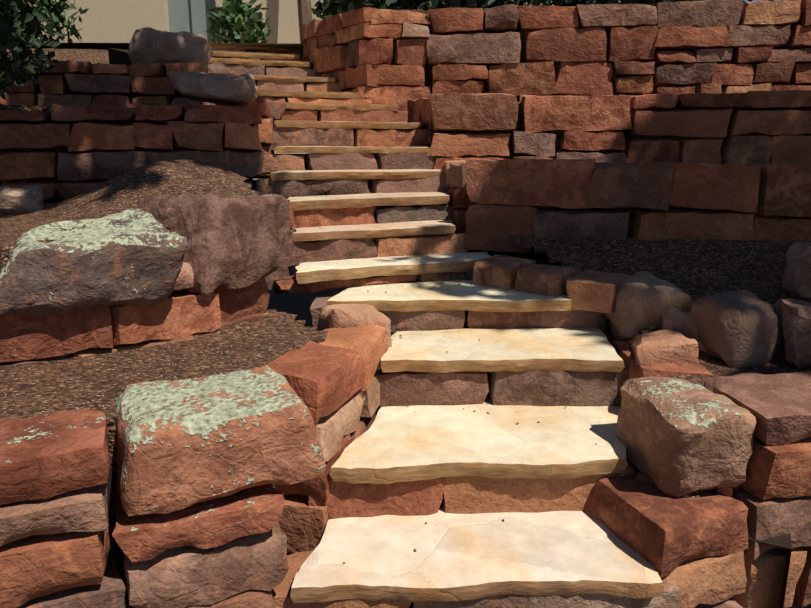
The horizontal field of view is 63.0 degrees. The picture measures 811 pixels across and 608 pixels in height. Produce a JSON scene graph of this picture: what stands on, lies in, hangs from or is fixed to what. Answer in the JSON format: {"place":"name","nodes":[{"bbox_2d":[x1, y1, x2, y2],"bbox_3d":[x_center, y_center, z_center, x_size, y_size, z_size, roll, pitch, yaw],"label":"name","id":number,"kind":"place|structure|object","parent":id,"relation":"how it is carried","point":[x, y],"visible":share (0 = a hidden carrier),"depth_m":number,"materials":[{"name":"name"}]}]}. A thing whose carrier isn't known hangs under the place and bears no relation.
{"place":"outdoors","nodes":[
{"label":"outdoors","id":0,"kind":"place"},
{"bbox_2d":[30,43,302,49],"bbox_3d":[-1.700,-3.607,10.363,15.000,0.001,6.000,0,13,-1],"label":"terrace","id":1,"kind":"structure","parent":0,"point":[126,45],"depth_m":7.59,"materials":[{"name":"stone"}]},
{"bbox_2d":[0,0,63,107],"bbox_3d":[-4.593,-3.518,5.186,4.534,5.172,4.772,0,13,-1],"label":"foliage","id":2,"kind":"object","parent":1,"relation":"on","point":[11,28],"depth_m":4.78,"materials":[{"name":"green plant"}]},
{"bbox_2d":[8,0,374,42],"bbox_3d":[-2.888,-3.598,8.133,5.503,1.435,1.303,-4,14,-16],"label":"terrace shrubs","id":3,"kind":"object","parent":1,"relation":"on","point":[231,16],"visible":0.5,"depth_m":8.29,"materials":[{"name":"green plant"}]},
{"bbox_2d":[297,0,312,43],"bbox_3d":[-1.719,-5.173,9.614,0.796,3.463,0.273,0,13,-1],"label":"post","id":4,"kind":"object","parent":1,"relation":"on","point":[304,13],"visible":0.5,"depth_m":9.75,"materials":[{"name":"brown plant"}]},
{"bbox_2d":[19,0,619,43],"bbox_3d":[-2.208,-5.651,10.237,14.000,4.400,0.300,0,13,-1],"label":"building wall","id":5,"kind":"structure","parent":1,"relation":"on","point":[112,21],"depth_m":10.32,"materials":[{"name":"beige paint"}]},
{"bbox_2d":[167,0,217,42],"bbox_3d":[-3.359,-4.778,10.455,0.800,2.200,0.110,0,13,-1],"label":"house door","id":6,"kind":"structure","parent":5,"relation":"in","point":[187,16],"depth_m":10.49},
{"bbox_2d":[314,0,793,14],"bbox_3d":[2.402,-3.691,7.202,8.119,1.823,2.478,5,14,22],"label":"shrubs","id":7,"kind":"object","parent":1,"relation":"on","point":[425,5],"visible":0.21,"depth_m":7.22,"materials":[{"name":"green plant"}]},
{"bbox_2d":[266,198,609,408],"bbox_3d":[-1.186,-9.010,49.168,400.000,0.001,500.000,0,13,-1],"label":"ground sheet","id":8,"kind":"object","parent":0,"point":[298,305],"depth_m":10.24,"materials":[{"name":"soil"}]},
{"bbox_2d":[0,46,327,607],"bbox_3d":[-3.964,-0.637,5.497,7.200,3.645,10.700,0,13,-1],"label":"mulch beds","id":9,"kind":"object","parent":8,"relation":"on","point":[99,382],"visible":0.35,"depth_m":2.81,"materials":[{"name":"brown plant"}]},
{"bbox_2d":[0,0,810,607],"bbox_3d":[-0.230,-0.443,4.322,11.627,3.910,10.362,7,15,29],"label":"terrace wall stones","id":10,"kind":"object","parent":8,"relation":"on","point":[750,180],"visible":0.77,"depth_m":3.93,"materials":[{"name":"stone"}]},
{"bbox_2d":[0,27,810,515],"bbox_3d":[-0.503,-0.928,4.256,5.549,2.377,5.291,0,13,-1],"label":"boulders","id":11,"kind":"object","parent":10,"relation":"on","point":[182,443],"visible":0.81,"depth_m":2.62,"materials":[{"name":"stone"}]},
{"bbox_2d":[202,48,681,607],"bbox_3d":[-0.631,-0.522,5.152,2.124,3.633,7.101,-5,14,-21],"label":"stair risers","id":12,"kind":"object","parent":8,"relation":"on","point":[470,494],"visible":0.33,"depth_m":3.49,"materials":[{"name":"stone"}]},
{"bbox_2d":[207,44,664,602],"bbox_3d":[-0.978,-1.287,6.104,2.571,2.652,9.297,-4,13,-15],"label":"stair treads","id":13,"kind":"object","parent":12,"relation":"on","point":[463,556],"visible":0.75,"depth_m":2.70,"materials":[{"name":"beige stone"}]},
{"bbox_2d":[283,169,618,569],"bbox_3d":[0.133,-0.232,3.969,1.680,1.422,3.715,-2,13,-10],"label":"pebbles","id":14,"kind":"object","parent":13,"relation":"on","point":[434,404],"visible":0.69,"depth_m":3.00,"materials":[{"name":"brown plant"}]},
{"bbox_2d":[107,48,791,607],"bbox_3d":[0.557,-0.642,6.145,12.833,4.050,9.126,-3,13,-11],"label":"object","id":15,"kind":"structure","parent":8,"relation":"on","point":[119,56],"depth_m":3.70,"materials":[{"name":"stone"}]},
{"bbox_2d":[392,3,810,498],"bbox_3d":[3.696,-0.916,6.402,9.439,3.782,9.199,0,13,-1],"label":"mulch beds","id":16,"kind":"object","parent":8,"relation":"on","point":[695,269],"depth_m":3.80,"materials":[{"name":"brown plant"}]},
{"bbox_2d":[274,0,791,153],"label":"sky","id":17,"kind":"structure","parent":0,"point":[744,0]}
]}

